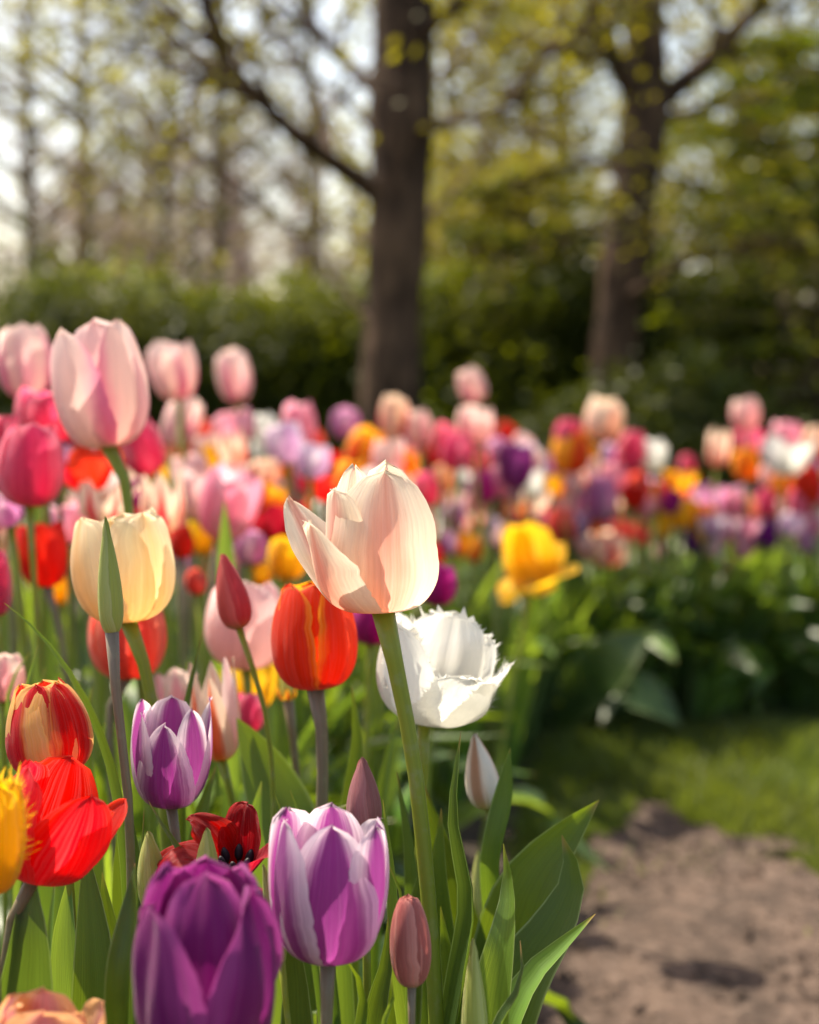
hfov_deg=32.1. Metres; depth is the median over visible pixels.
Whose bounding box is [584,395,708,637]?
tulip
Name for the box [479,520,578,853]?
tulip
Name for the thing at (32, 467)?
tulip
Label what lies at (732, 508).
tulip
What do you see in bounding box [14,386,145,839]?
tulip
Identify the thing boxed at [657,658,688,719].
tulip plant
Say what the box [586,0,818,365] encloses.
slender tree
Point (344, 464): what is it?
tulip
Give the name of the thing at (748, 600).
tulip plant
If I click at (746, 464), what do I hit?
tulip
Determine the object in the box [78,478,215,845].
tulip
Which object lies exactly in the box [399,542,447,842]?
tulip
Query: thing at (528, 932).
tulip plant
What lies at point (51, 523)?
tulip
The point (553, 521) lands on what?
tulip
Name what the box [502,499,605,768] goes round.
tulip
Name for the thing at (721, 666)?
tulip plant
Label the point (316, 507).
tulip
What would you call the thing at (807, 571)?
tulip
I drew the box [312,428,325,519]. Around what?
tulip
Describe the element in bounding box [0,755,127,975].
tulip
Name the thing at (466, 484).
tulip
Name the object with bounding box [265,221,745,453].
shrub
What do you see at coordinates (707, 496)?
tulip
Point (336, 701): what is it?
tulip plant
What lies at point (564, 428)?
tulip
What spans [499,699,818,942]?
grass
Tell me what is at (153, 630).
tulip
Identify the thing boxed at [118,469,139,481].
tulip
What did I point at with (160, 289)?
shrub
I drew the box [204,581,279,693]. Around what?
tulip
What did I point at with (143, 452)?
tulip
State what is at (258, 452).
tulip
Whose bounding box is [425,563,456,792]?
tulip
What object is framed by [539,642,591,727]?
tulip plant
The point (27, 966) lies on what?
tulip plant
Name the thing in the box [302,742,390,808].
tulip plant
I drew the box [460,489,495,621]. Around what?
tulip
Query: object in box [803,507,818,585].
tulip
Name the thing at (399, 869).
tulip plant
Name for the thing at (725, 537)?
tulip
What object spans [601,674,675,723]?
tulip plant
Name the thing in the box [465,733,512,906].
tulip
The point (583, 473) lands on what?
tulip
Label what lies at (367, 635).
tulip
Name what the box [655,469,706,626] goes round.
tulip
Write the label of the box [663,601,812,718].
tulip plant
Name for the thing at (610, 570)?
tulip plant
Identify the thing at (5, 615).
tulip
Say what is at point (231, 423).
tulip
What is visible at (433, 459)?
tulip
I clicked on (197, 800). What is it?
tulip plant
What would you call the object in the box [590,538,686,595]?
tulip plant
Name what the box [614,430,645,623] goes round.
tulip
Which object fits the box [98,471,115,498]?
tulip
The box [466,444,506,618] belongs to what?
tulip
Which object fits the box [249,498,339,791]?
tulip
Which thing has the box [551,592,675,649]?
tulip plant
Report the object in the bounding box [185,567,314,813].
tulip
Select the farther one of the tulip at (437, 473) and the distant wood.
the distant wood
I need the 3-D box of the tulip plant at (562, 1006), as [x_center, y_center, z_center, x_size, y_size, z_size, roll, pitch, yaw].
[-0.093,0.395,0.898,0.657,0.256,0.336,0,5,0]
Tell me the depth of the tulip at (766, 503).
2.64 m
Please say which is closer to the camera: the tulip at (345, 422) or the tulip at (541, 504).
the tulip at (345, 422)
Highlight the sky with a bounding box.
[0,0,818,345]
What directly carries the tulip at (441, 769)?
on the flower bed
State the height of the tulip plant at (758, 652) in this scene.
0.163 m
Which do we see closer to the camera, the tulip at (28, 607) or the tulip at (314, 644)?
the tulip at (314, 644)
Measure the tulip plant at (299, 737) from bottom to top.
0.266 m
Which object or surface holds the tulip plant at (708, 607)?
on the flower bed
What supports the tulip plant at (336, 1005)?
on the flower bed
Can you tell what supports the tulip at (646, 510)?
on the flower bed
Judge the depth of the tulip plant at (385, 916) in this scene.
1.12 m
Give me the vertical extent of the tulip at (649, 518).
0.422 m
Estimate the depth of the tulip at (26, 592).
2.73 m
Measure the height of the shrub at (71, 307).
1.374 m
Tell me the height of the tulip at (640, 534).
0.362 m
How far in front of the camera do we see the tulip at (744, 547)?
2.55 m
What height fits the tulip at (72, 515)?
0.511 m
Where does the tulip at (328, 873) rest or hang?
on the flower bed
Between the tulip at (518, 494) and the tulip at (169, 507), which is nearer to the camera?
the tulip at (169, 507)
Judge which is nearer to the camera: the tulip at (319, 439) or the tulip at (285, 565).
the tulip at (285, 565)
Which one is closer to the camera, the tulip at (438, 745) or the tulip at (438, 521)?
the tulip at (438, 745)
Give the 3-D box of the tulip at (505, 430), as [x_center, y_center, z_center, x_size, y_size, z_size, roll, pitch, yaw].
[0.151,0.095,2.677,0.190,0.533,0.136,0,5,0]
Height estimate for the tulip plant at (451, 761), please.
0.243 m
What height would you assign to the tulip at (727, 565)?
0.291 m
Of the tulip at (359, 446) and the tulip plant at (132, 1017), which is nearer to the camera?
the tulip plant at (132, 1017)
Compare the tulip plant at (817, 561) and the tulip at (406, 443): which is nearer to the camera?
the tulip at (406, 443)
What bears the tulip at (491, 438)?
on the flower bed
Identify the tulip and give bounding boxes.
[0,322,94,765]
[0,413,122,902]
[0,422,64,682]
[0,438,96,778]
[0,495,33,893]
[0,528,66,653]
[0,548,12,909]
[0,576,94,779]
[0,652,25,945]
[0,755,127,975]
[0,761,38,1005]
[0,986,104,1023]
[1,591,31,655]
[2,442,72,646]
[2,533,6,652]
[5,677,93,929]
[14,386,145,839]
[15,523,29,594]
[16,521,69,685]
[21,574,24,602]
[24,580,30,604]
[29,445,188,636]
[29,451,69,644]
[30,624,33,677]
[49,318,159,849]
[50,506,55,635]
[52,498,78,618]
[52,502,107,785]
[58,478,154,711]
[63,446,146,839]
[68,493,76,504]
[70,506,174,850]
[75,418,164,713]
[75,449,93,611]
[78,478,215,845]
[88,611,166,878]
[93,467,393,821]
[97,484,111,502]
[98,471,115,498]
[98,516,135,885]
[104,831,161,1023]
[106,507,315,821]
[118,449,126,468]
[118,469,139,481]
[127,524,245,800]
[130,695,212,844]
[132,855,282,1023]
[147,339,296,727]
[152,465,187,593]
[153,667,195,700]
[154,482,285,772]
[156,801,268,893]
[157,397,202,700]
[157,461,265,809]
[170,451,328,782]
[171,416,213,666]
[171,432,215,651]
[172,490,193,668]
[183,471,277,701]
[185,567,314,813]
[188,656,240,806]
[189,521,503,795]
[196,828,217,860]
[202,442,223,470]
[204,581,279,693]
[210,429,306,705]
[211,405,254,443]
[215,346,356,688]
[216,554,276,818]
[218,663,279,706]
[221,443,274,585]
[222,461,338,736]
[232,540,243,580]
[234,528,316,795]
[236,581,357,1023]
[238,691,263,730]
[241,535,303,784]
[248,457,356,722]
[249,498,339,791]
[251,439,293,584]
[253,412,276,578]
[254,561,348,804]
[262,864,290,1023]
[263,420,309,709]
[268,802,388,1023]
[277,678,313,1023]
[280,463,308,711]
[281,400,315,583]
[282,478,291,495]
[283,459,443,1023]
[293,440,364,756]
[294,468,307,584]
[297,464,436,961]
[303,471,364,758]
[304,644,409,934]
[305,498,308,581]
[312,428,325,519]
[314,500,324,520]
[329,424,451,689]
[329,451,343,472]
[329,458,378,754]
[331,406,467,671]
[346,757,381,998]
[347,437,404,710]
[348,611,414,689]
[353,613,379,962]
[354,429,502,670]
[356,642,363,698]
[376,605,516,872]
[379,394,469,577]
[390,894,430,1023]
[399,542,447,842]
[402,433,500,577]
[402,448,431,616]
[405,444,438,541]
[406,466,418,477]
[407,409,485,612]
[412,469,467,617]
[414,529,472,610]
[421,464,587,630]
[425,512,561,815]
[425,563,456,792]
[426,444,441,541]
[431,528,457,787]
[432,421,455,608]
[433,463,452,527]
[437,491,451,506]
[437,512,453,605]
[440,420,515,582]
[443,499,529,633]
[446,533,482,804]
[451,404,568,750]
[453,447,622,744]
[453,468,484,603]
[455,366,595,655]
[456,491,467,508]
[457,478,470,493]
[459,436,520,628]
[460,488,528,588]
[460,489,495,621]
[462,526,470,577]
[462,938,487,1023]
[464,509,483,531]
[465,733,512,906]
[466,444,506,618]
[471,468,569,639]
[472,850,482,917]
[478,434,519,574]
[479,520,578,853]
[479,522,526,776]
[480,433,532,562]
[482,513,500,613]
[488,510,496,588]
[490,521,503,568]
[498,439,555,777]
[501,491,516,572]
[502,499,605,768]
[518,441,600,673]
[521,489,595,654]
[522,594,563,758]
[523,463,544,520]
[529,507,593,736]
[540,430,591,630]
[544,453,554,509]
[544,474,668,630]
[544,507,602,661]
[547,493,602,608]
[547,508,590,629]
[548,473,582,620]
[554,418,629,620]
[565,472,624,632]
[572,533,638,621]
[576,493,590,569]
[580,471,586,493]
[582,510,613,720]
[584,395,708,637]
[585,457,604,578]
[586,446,599,568]
[586,529,626,622]
[588,479,600,592]
[590,461,670,623]
[599,437,709,612]
[599,509,630,568]
[601,443,615,462]
[604,509,679,596]
[610,470,670,600]
[611,518,631,604]
[612,468,641,581]
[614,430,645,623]
[614,496,673,621]
[618,497,622,508]
[620,481,691,624]
[621,510,671,582]
[627,480,671,610]
[627,498,696,594]
[632,520,661,624]
[642,468,651,552]
[645,476,659,575]
[645,487,683,616]
[651,396,791,628]
[651,428,774,595]
[654,538,664,580]
[655,427,764,634]
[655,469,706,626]
[671,454,695,569]
[677,543,706,603]
[684,524,734,640]
[686,482,741,580]
[686,502,715,639]
[692,520,726,637]
[698,510,740,641]
[704,538,722,595]
[714,445,805,618]
[716,485,752,563]
[718,521,761,627]
[720,489,778,604]
[722,558,730,580]
[723,516,738,531]
[729,433,818,631]
[733,526,793,702]
[734,514,764,639]
[736,495,758,521]
[754,518,778,624]
[756,487,781,608]
[760,463,773,520]
[765,421,801,584]
[767,511,809,707]
[769,474,817,593]
[774,458,818,584]
[776,499,786,516]
[780,463,818,630]
[785,425,818,628]
[785,528,814,652]
[786,489,809,621]
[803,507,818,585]
[805,502,818,624]
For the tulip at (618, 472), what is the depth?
2.48 m
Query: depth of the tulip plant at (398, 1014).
0.66 m
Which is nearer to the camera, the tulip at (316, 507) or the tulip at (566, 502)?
the tulip at (316, 507)
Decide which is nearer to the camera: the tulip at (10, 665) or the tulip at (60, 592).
the tulip at (10, 665)
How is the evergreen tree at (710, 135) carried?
on the ground at (614, 792)
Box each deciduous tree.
[0,0,710,465]
[299,0,818,494]
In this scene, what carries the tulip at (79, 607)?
on the flower bed
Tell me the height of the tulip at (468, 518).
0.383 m
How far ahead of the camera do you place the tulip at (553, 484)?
2.44 m
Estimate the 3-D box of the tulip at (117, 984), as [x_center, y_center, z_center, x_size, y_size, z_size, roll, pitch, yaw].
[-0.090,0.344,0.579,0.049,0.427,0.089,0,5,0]
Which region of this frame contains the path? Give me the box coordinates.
[538,802,818,1023]
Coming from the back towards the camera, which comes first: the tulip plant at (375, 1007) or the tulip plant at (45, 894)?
the tulip plant at (45, 894)
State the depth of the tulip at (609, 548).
2.46 m
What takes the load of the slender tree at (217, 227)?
on the ground at (614, 792)
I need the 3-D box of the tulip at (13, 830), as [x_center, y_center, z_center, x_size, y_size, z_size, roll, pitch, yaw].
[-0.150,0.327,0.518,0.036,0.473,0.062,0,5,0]
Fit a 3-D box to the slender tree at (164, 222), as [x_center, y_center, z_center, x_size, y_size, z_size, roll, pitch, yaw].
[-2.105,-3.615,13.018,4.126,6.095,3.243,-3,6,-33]
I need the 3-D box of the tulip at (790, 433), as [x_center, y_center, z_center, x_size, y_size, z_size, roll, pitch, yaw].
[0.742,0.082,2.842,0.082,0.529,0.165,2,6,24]
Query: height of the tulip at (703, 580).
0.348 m
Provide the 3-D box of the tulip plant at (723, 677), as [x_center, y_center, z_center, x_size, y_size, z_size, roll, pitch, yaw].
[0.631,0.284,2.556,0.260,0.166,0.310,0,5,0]
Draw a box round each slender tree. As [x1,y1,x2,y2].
[0,0,209,322]
[0,0,255,289]
[0,0,324,293]
[14,0,366,305]
[154,0,482,309]
[237,0,611,330]
[293,0,698,284]
[368,0,720,273]
[549,0,818,401]
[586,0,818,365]
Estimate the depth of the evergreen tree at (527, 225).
7.79 m
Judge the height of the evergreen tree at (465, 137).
2.268 m
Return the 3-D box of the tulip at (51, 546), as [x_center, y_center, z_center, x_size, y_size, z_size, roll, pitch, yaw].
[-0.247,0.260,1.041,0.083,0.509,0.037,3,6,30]
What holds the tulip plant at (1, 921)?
on the flower bed
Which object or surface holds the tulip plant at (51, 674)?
on the flower bed
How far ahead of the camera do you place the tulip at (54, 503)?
1.95 m
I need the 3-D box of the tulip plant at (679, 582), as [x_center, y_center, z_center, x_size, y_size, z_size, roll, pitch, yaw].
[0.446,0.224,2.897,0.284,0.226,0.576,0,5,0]
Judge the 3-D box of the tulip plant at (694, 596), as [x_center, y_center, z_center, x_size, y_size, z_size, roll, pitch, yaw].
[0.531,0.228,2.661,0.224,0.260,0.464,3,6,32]
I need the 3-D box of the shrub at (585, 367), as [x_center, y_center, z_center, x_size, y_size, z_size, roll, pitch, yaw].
[1.169,-0.837,8.197,2.550,1.416,1.444,1,5,11]
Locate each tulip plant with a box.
[0,894,315,1011]
[1,882,54,1002]
[4,603,141,906]
[5,645,38,903]
[10,604,88,702]
[32,507,55,683]
[38,668,191,937]
[51,872,116,999]
[56,608,106,721]
[71,838,121,1023]
[74,673,136,698]
[129,801,181,1023]
[138,822,403,882]
[177,631,202,841]
[188,766,354,1023]
[195,759,315,1013]
[216,660,354,703]
[217,501,240,817]
[275,790,345,1023]
[280,918,394,1023]
[296,692,303,738]
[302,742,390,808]
[302,782,403,878]
[306,720,454,784]
[328,710,344,783]
[329,783,413,826]
[333,699,511,734]
[335,719,534,774]
[337,689,472,826]
[341,686,398,1016]
[359,937,384,982]
[362,713,611,872]
[383,771,427,1023]
[383,903,386,920]
[396,781,411,810]
[425,732,478,1023]
[460,800,598,1023]
[465,588,674,643]
[503,554,672,580]
[537,631,679,731]
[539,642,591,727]
[539,643,574,658]
[544,990,586,1023]
[548,616,706,722]
[549,590,675,722]
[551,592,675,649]
[569,617,716,723]
[576,545,751,651]
[581,627,613,717]
[589,569,686,588]
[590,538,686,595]
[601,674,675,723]
[602,566,614,622]
[621,566,761,605]
[632,643,725,717]
[633,620,739,646]
[638,589,738,638]
[641,649,656,658]
[653,626,770,722]
[656,625,688,698]
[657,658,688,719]
[660,629,756,724]
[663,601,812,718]
[665,641,772,720]
[671,592,707,611]
[678,558,714,590]
[686,553,691,560]
[687,626,818,703]
[696,585,784,677]
[700,610,818,717]
[707,583,813,712]
[707,653,818,707]
[711,676,793,719]
[717,554,817,610]
[718,622,806,713]
[730,639,818,675]
[749,633,788,694]
[756,610,818,715]
[766,619,818,713]
[768,565,783,630]
[773,549,798,576]
[782,558,818,583]
[783,584,818,618]
[785,539,818,559]
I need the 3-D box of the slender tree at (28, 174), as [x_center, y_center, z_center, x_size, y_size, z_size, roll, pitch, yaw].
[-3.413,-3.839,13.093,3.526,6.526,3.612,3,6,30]
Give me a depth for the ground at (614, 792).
2.23 m
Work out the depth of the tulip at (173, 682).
0.83 m
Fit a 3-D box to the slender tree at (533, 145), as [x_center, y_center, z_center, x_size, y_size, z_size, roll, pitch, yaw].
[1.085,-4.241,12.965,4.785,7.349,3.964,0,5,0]
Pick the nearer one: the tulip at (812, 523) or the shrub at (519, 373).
the tulip at (812, 523)
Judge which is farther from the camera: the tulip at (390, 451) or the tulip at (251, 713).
the tulip at (390, 451)
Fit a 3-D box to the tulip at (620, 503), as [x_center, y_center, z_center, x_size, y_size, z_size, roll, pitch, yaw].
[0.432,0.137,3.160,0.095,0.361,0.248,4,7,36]
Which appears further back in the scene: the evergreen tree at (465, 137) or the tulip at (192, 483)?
the evergreen tree at (465, 137)
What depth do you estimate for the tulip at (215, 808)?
1.14 m
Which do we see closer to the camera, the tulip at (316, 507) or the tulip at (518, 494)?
the tulip at (316, 507)
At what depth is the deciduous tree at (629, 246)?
6.85 m
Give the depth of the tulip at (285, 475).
1.69 m
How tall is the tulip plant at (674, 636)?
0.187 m
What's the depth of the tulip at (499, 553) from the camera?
2.97 m
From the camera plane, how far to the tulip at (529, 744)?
2.21 m
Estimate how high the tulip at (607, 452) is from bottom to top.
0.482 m
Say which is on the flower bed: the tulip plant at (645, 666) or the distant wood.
the tulip plant at (645, 666)
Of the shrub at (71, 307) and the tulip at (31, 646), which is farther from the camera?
the shrub at (71, 307)
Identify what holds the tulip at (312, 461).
on the flower bed
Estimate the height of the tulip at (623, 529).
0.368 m
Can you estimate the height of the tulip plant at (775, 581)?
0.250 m
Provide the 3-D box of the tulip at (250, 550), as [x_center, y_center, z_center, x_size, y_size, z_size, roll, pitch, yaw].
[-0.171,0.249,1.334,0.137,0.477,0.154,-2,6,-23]
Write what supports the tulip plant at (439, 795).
on the flower bed
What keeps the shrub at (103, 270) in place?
on the ground at (614, 792)
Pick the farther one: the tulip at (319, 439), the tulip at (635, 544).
the tulip at (635, 544)
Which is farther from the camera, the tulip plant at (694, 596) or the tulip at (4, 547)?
the tulip plant at (694, 596)
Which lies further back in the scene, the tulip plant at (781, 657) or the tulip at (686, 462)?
the tulip at (686, 462)
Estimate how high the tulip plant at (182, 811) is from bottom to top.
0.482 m
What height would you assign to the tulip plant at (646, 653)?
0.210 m
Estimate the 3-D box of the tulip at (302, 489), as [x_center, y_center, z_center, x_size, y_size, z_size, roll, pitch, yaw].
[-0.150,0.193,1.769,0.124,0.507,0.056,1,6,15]
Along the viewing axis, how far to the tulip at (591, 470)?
2.64 m
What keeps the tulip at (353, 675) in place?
on the flower bed
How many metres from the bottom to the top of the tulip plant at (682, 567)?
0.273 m
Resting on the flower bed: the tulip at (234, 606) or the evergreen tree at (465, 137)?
the tulip at (234, 606)
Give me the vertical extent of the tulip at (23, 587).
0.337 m
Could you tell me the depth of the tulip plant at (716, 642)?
2.52 m
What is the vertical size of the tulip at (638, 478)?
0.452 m
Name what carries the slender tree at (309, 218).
on the ground at (614, 792)
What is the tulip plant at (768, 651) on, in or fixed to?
on the flower bed
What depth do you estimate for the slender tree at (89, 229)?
13.96 m
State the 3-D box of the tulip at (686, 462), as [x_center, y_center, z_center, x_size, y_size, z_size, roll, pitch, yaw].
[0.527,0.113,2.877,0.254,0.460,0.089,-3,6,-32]
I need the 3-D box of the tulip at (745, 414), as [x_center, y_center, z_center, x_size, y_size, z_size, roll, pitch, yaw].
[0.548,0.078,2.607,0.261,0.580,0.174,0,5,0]
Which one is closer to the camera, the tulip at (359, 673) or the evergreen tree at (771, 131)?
the tulip at (359, 673)
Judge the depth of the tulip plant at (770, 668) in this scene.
2.48 m
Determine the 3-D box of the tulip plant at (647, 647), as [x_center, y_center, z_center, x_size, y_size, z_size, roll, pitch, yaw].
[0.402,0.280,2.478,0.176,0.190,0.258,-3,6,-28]
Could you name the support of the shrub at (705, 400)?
on the ground at (614, 792)
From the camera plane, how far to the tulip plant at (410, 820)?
1.57 m
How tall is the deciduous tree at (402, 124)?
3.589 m
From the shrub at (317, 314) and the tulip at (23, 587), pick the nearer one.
the tulip at (23, 587)
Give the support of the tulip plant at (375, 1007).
on the flower bed
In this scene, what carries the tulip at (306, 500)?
on the flower bed
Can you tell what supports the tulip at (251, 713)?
on the flower bed
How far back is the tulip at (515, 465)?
2.04 m
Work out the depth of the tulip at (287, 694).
0.80 m
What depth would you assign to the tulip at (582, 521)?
2.44 m
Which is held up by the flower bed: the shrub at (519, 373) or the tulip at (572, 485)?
the tulip at (572, 485)
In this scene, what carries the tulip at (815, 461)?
on the flower bed
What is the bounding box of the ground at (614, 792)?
[18,386,818,895]
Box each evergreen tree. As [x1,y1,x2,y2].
[425,157,660,429]
[428,131,578,352]
[637,24,818,454]
[639,63,818,438]
[658,39,818,421]
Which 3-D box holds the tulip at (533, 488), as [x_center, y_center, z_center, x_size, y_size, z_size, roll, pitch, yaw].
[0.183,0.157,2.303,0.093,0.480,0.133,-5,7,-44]
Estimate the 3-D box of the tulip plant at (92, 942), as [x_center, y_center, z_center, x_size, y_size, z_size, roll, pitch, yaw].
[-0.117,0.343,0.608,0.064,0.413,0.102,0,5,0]
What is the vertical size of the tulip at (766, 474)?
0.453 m
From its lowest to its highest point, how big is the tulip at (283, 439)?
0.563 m
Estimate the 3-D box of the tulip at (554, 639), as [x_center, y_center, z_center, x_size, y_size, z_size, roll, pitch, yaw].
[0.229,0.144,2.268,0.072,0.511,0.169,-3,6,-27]
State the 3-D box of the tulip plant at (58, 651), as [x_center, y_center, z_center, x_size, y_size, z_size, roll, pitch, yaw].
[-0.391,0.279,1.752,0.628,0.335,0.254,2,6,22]
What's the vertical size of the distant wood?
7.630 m
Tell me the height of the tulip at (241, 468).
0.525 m
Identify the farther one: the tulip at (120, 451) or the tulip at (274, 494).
the tulip at (120, 451)
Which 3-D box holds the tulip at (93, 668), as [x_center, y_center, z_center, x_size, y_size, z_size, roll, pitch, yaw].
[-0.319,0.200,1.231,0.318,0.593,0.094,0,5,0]
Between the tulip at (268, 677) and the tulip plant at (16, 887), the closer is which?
the tulip plant at (16, 887)
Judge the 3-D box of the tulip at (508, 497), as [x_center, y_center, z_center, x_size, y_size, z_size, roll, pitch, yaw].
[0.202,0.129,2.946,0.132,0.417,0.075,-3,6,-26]
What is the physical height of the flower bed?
0.001 m
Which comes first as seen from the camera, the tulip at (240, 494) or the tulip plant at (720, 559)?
the tulip at (240, 494)
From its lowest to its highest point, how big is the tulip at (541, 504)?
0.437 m
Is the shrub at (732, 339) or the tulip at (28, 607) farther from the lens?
the shrub at (732, 339)
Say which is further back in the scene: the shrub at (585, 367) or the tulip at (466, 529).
the shrub at (585, 367)
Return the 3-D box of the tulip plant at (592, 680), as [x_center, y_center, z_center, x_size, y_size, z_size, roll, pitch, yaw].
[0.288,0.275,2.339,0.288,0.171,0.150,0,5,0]
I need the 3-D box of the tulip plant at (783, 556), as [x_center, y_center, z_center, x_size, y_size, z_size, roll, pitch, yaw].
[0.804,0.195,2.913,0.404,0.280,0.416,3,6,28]
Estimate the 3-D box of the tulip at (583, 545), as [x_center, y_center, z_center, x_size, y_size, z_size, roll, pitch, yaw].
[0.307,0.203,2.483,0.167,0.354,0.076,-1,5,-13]
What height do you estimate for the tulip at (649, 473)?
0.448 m
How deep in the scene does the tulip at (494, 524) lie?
2.14 m
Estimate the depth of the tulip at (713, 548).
2.54 m
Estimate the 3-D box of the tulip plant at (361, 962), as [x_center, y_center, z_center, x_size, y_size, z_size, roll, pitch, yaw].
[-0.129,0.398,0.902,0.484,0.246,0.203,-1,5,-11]
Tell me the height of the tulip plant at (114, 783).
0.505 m
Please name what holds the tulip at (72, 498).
on the flower bed
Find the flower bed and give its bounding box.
[24,561,812,880]
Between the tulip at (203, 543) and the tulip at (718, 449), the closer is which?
the tulip at (203, 543)
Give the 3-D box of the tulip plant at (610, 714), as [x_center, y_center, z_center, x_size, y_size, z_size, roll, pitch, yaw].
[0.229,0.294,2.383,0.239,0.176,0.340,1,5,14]
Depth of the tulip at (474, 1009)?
0.55 m
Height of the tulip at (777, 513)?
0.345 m
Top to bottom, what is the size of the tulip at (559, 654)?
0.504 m
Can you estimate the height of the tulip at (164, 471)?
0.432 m
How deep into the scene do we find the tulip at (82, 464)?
1.14 m
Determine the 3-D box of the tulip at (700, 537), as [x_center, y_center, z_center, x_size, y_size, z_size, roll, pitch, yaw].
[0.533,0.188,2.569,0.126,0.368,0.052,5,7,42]
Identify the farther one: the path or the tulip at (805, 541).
the tulip at (805, 541)
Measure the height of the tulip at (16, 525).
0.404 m
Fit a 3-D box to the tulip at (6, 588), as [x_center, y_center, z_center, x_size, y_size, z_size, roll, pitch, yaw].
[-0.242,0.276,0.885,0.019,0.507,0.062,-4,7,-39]
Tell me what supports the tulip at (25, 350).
on the flower bed
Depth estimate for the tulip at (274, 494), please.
1.40 m
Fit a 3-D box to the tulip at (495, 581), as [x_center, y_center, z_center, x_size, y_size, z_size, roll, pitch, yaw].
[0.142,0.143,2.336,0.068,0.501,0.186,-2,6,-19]
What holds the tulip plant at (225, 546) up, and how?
on the flower bed
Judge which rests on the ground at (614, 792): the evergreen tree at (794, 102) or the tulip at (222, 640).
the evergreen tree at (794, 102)
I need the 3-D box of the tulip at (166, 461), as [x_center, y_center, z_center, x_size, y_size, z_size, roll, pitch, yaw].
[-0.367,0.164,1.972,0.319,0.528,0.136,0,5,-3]
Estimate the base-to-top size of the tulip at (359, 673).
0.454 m
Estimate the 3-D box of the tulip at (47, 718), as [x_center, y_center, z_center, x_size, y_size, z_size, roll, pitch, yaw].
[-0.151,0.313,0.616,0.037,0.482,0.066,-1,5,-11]
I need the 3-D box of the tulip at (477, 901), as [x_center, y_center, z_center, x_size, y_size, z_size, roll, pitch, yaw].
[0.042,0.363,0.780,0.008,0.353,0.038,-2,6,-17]
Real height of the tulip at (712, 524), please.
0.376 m
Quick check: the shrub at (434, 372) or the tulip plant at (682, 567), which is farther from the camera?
the shrub at (434, 372)
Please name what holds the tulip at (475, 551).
on the flower bed
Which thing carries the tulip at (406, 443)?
on the flower bed
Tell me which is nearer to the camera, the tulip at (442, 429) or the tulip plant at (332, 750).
the tulip plant at (332, 750)
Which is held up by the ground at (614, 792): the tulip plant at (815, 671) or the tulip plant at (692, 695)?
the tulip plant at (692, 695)
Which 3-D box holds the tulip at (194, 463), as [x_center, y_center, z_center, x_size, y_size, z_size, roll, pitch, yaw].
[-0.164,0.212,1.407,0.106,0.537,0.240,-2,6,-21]
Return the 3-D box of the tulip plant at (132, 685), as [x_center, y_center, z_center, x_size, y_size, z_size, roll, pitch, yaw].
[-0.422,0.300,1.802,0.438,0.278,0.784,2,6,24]
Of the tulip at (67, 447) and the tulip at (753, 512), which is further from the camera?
the tulip at (753, 512)
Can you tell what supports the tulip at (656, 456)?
on the flower bed
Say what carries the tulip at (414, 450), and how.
on the flower bed
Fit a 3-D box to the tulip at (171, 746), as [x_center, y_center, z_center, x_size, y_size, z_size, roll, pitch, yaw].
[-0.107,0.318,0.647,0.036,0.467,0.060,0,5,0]
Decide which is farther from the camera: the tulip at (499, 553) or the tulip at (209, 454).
the tulip at (499, 553)
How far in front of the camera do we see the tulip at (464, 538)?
2.12 m
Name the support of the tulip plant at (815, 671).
on the flower bed
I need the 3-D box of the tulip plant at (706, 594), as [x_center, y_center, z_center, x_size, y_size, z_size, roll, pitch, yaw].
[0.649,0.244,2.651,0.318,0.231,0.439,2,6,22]
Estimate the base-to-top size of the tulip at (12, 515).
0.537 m
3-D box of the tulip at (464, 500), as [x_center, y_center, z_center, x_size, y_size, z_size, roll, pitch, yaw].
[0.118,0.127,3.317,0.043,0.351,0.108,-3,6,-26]
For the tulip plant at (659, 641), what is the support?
on the flower bed
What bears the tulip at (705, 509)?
on the flower bed
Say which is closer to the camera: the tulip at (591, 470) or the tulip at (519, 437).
the tulip at (591, 470)
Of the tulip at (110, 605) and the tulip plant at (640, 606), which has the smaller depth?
the tulip at (110, 605)
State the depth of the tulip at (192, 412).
1.59 m
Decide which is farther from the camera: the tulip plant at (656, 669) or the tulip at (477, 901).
the tulip plant at (656, 669)
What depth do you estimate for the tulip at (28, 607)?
1.94 m
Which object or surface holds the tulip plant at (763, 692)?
on the flower bed
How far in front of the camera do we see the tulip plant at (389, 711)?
1.67 m
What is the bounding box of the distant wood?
[0,29,818,407]
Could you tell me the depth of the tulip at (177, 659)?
1.84 m
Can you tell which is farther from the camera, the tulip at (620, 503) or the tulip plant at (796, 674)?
the tulip at (620, 503)
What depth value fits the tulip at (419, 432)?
2.14 m
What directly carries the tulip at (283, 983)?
on the flower bed
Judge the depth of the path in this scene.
1.49 m
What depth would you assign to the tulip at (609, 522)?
2.63 m
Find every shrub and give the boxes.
[0,219,334,462]
[0,223,337,486]
[0,241,238,411]
[0,257,423,489]
[172,244,542,471]
[199,265,588,471]
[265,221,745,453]
[422,333,810,521]
[425,249,813,480]
[492,201,818,483]
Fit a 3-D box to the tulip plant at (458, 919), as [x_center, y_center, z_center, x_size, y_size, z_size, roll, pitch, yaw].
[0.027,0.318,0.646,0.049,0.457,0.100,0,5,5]
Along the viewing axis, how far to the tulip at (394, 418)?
2.03 m
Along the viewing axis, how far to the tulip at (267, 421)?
1.88 m

